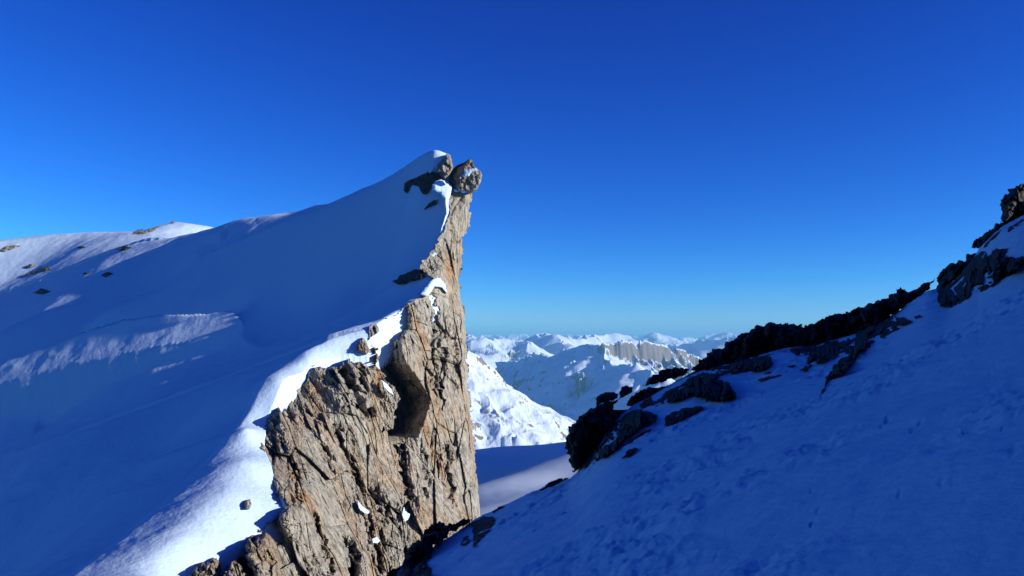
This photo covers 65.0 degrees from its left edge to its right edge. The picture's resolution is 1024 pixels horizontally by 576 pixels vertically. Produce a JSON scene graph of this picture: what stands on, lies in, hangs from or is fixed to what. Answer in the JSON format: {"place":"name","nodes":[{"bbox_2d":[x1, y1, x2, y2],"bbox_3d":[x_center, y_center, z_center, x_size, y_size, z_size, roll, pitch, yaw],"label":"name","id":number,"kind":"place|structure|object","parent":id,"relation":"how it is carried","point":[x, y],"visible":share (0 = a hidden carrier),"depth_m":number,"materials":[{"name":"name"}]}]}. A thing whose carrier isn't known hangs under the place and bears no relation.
{"place":"outdoors","nodes":[
{"label":"outdoors","id":0,"kind":"place"},
{"bbox_2d":[0,150,453,575],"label":"snow slope","id":1,"kind":"structure","parent":0,"point":[154,380],"depth_m":113.74,"materials":[{"name":"white snow"}]},
{"bbox_2d":[0,245,18,250],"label":"rock","id":2,"kind":"object","parent":1,"relation":"on","point":[9,247],"visible":1,"depth_m":220.87,"materials":[{"name":"stone"}]},
{"bbox_2d":[20,266,51,276],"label":"rock","id":3,"kind":"object","parent":1,"relation":"on","point":[41,269],"visible":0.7,"depth_m":201.41,"materials":[{"name":"stone"}]},
{"bbox_2d":[33,288,49,293],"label":"rock","id":4,"kind":"object","parent":1,"relation":"on","point":[41,291],"visible":1,"depth_m":174.78,"materials":[{"name":"grey stone"}]},
{"bbox_2d":[116,246,130,249],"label":"rock","id":5,"kind":"object","parent":1,"relation":"on","point":[124,247],"visible":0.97,"depth_m":179.89,"materials":[{"name":"grey stone"}]},
{"bbox_2d":[133,227,157,233],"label":"rock","id":6,"kind":"object","parent":1,"relation":"on","point":[139,231],"visible":0.97,"depth_m":214.26,"materials":[{"name":"stone"}]},
{"bbox_2d":[244,499,251,508],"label":"stone","id":7,"kind":"object","parent":1,"relation":"on","point":[247,503],"visible":1,"depth_m":58.31,"materials":[{"name":"stone"}]},
{"bbox_2d":[355,338,369,353],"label":"rock","id":8,"kind":"object","parent":1,"relation":"on","point":[362,346],"visible":1,"depth_m":88.54,"materials":[{"name":"stone"}]},
{"bbox_2d":[393,269,424,284],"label":"outcrop","id":9,"kind":"object","parent":1,"relation":"on","point":[412,275],"visible":1,"depth_m":107.09,"materials":[{"name":"grey stone"}]},
{"bbox_2d":[403,172,443,194],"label":"shaded outcrop","id":10,"kind":"object","parent":1,"relation":"on","point":[423,185],"visible":0.98,"depth_m":117.45,"materials":[{"name":"grey stone"}]},
{"bbox_2d":[424,200,437,208],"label":"rock","id":11,"kind":"object","parent":1,"relation":"on","point":[432,203],"visible":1,"depth_m":115.19,"materials":[{"name":"grey stone"}]},
{"bbox_2d":[436,153,452,179],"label":"pointed rock","id":12,"kind":"object","parent":1,"relation":"on","point":[444,169],"visible":1,"depth_m":115.43,"materials":[{"name":"stone"}]},
{"bbox_2d":[224,189,480,575],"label":"rock cliff","id":13,"kind":"structure","parent":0,"point":[342,440],"depth_m":84.80,"materials":[{"name":"stone"}]},
{"bbox_2d":[190,558,221,575],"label":"outcrop","id":14,"kind":"object","parent":13,"relation":"on","point":[212,567],"visible":1,"depth_m":50.01,"materials":[{"name":"stone"}]},
{"bbox_2d":[246,532,281,575],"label":"boulder","id":15,"kind":"object","parent":13,"relation":"on","point":[263,556],"visible":0.98,"depth_m":52.71,"materials":[{"name":"stone"}]},
{"bbox_2d":[279,505,303,542],"bbox_3d":[-16.401,17.632,59.812,1.683,3.135,6.501,1,-4,-8],"label":"boulder","id":16,"kind":"object","parent":13,"relation":"on","point":[291,518],"visible":0.98,"depth_m":57.89,"materials":[{"name":"stone"}]},
{"bbox_2d":[357,501,368,513],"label":"snow patch","id":17,"kind":"object","parent":13,"relation":"on","point":[364,509],"visible":1,"depth_m":74.23,"materials":[{"name":"white snow"}]},
{"bbox_2d":[372,537,379,542],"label":"snow patch","id":18,"kind":"object","parent":13,"relation":"on","point":[375,540],"visible":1,"depth_m":72.04,"materials":[{"name":"white snow"}]},
{"bbox_2d":[381,380,393,394],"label":"snow patch","id":19,"kind":"object","parent":13,"relation":"on","point":[388,388],"visible":1,"depth_m":87.06,"materials":[{"name":"white snow"}]},
{"bbox_2d":[402,507,409,520],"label":"snow patch","id":20,"kind":"object","parent":13,"relation":"on","point":[405,515],"visible":1,"depth_m":80.34,"materials":[{"name":"white snow"}]},
{"bbox_2d":[420,278,446,295],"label":"snow mound","id":21,"kind":"object","parent":13,"relation":"on","point":[430,286],"visible":1,"depth_m":103.01,"materials":[{"name":"white snow"}]},
{"bbox_2d":[432,179,451,231],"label":"snow cornice","id":22,"kind":"structure","parent":13,"relation":"attached to","point":[443,188],"depth_m":112.99,"materials":[{"name":"white snow"}]},
{"bbox_2d":[449,159,481,192],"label":"cap boulder","id":23,"kind":"object","parent":13,"relation":"on","point":[458,182],"visible":0.89,"depth_m":114.57,"materials":[{"name":"stone"}]},
{"bbox_2d":[462,168,476,176],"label":"snow patch","id":24,"kind":"object","parent":23,"relation":"on","point":[468,172],"visible":1,"depth_m":112.46,"materials":[{"name":"white snow"}]},
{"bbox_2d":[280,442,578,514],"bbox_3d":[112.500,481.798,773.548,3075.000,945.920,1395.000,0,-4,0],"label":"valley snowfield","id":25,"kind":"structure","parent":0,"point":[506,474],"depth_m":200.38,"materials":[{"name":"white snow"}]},
{"bbox_2d":[0,0,1023,338],"label":"sky","id":26,"kind":"structure","parent":0,"point":[677,169],"materials":[{"name":"blue"}]},
{"bbox_2d":[466,351,575,449],"bbox_3d":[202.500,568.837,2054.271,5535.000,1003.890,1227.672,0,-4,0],"label":"mountain","id":27,"kind":"structure","parent":0,"point":[503,413],"depth_m":1788.58,"materials":[{"name":"white snow"}]},
{"bbox_2d":[466,332,736,420],"bbox_3d":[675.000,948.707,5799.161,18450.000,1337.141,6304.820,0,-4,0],"label":"mountains","id":28,"kind":"structure","parent":0,"point":[570,377],"depth_m":4073.51,"materials":[{"name":"white snow"}]},
{"bbox_2d":[474,332,739,345],"bbox_3d":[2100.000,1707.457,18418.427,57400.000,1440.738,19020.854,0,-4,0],"label":"mountains","id":29,"kind":"structure","parent":0,"point":[659,338],"depth_m":13094.18,"materials":[{"name":"white snow"}]},
{"bbox_2d":[625,429,651,444],"bbox_3d":[2.822,3.327,17.971,0.604,0.341,1.822,-1,-4,14],"label":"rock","id":30,"kind":"object","parent":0,"point":[638,436],"visible":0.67,"depth_m":17.73,"materials":[{"name":"black stone"}]},
{"bbox_2d":[396,215,1023,575],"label":"foreground snow","id":31,"kind":"structure","parent":0,"point":[899,451],"depth_m":9.10,"materials":[{"name":"white snow"}]},
{"bbox_2d":[386,518,471,575],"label":"shaded outcrop","id":32,"kind":"object","parent":31,"relation":"on","point":[419,553],"visible":0.98,"depth_m":18.48,"materials":[{"name":"black stone"}]},
{"bbox_2d":[460,535,469,545],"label":"rock","id":33,"kind":"object","parent":31,"relation":"on","point":[464,540],"visible":0.86,"depth_m":18.23,"materials":[{"name":"grey stone"}]},
{"bbox_2d":[472,516,495,546],"bbox_3d":[-0.693,5.994,19.913,0.603,1.193,7.770,0,-4,-3],"label":"shaded outcrop","id":34,"kind":"object","parent":31,"relation":"on","point":[483,523],"visible":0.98,"depth_m":19.53,"materials":[{"name":"grey stone"}]},
{"bbox_2d":[540,477,568,489],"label":"rock","id":35,"kind":"object","parent":31,"relation":"on","point":[553,483],"visible":0.87,"depth_m":22.76,"materials":[{"name":"black stone"}]},
{"bbox_2d":[565,400,656,471],"bbox_3d":[2.664,4.226,21.921,2.385,2.061,10.045,0,-4,0],"label":"ridge outcrop","id":36,"kind":"object","parent":31,"relation":"on","point":[589,429],"visible":0.98,"depth_m":22.18,"materials":[{"name":"black stone"}]},
{"bbox_2d":[596,392,617,404],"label":"boulder","id":37,"kind":"object","parent":36,"relation":"on","point":[605,397],"visible":0.96,"depth_m":24.39,"materials":[{"name":"black stone"}]},
{"bbox_2d":[619,386,632,397],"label":"boulder","id":38,"kind":"object","parent":36,"relation":"on","point":[625,390],"visible":1,"depth_m":25.61,"materials":[{"name":"black stone"}]},
{"bbox_2d":[622,447,636,457],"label":"rock","id":39,"kind":"object","parent":31,"relation":"on","point":[629,452],"visible":0.95,"depth_m":16.11,"materials":[{"name":"black stone"}]},
{"bbox_2d":[646,367,688,385],"bbox_3d":[5.194,3.001,27.229,3.072,0.647,1.334,3,-5,-38],"label":"ridge outcrop","id":40,"kind":"object","parent":31,"relation":"on","point":[662,375],"visible":1,"depth_m":27.29,"materials":[{"name":"black stone"}]},
{"bbox_2d":[626,372,735,407],"bbox_3d":[4.989,3.079,22.878,2.744,1.245,11.145,0,-4,0],"label":"ridge outcrop","id":41,"kind":"object","parent":31,"relation":"on","point":[711,387],"visible":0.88,"depth_m":21.40,"materials":[{"name":"black stone"}]},
{"bbox_2d":[665,406,701,425],"bbox_3d":[3.892,2.902,18.291,0.874,0.426,2.473,-1,-4,12],"label":"rock","id":42,"kind":"object","parent":31,"relation":"on","point":[672,418],"visible":0.98,"depth_m":17.81,"materials":[{"name":"black stone"}]},
{"bbox_2d":[758,372,780,381],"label":"rock","id":43,"kind":"object","parent":31,"relation":"on","point":[766,378],"visible":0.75,"depth_m":19.64,"materials":[{"name":"black stone"}]},
{"bbox_2d":[691,278,934,384],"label":"ridge crag","id":44,"kind":"structure","parent":31,"relation":"on","point":[865,323],"depth_m":27.86,"materials":[{"name":"grey stone"}]},
{"bbox_2d":[936,248,1023,307],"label":"ridge outcrop","id":45,"kind":"object","parent":31,"relation":"on","point":[972,269],"visible":0.93,"depth_m":19.91,"materials":[{"name":"grey stone"}]},
{"bbox_2d":[971,219,1021,247],"bbox_3d":[15.047,-1.970,25.125,1.643,1.773,11.739,-2,-4,32],"label":"ridge outcrop","id":46,"kind":"object","parent":31,"relation":"on","point":[979,242],"visible":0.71,"depth_m":28.21,"materials":[{"name":"grey stone"}]},
{"bbox_2d":[999,183,1023,222],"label":"ridge block","id":47,"kind":"structure","parent":31,"relation":"on","point":[1012,204],"depth_m":27.98,"materials":[{"name":"grey stone"}]}
]}

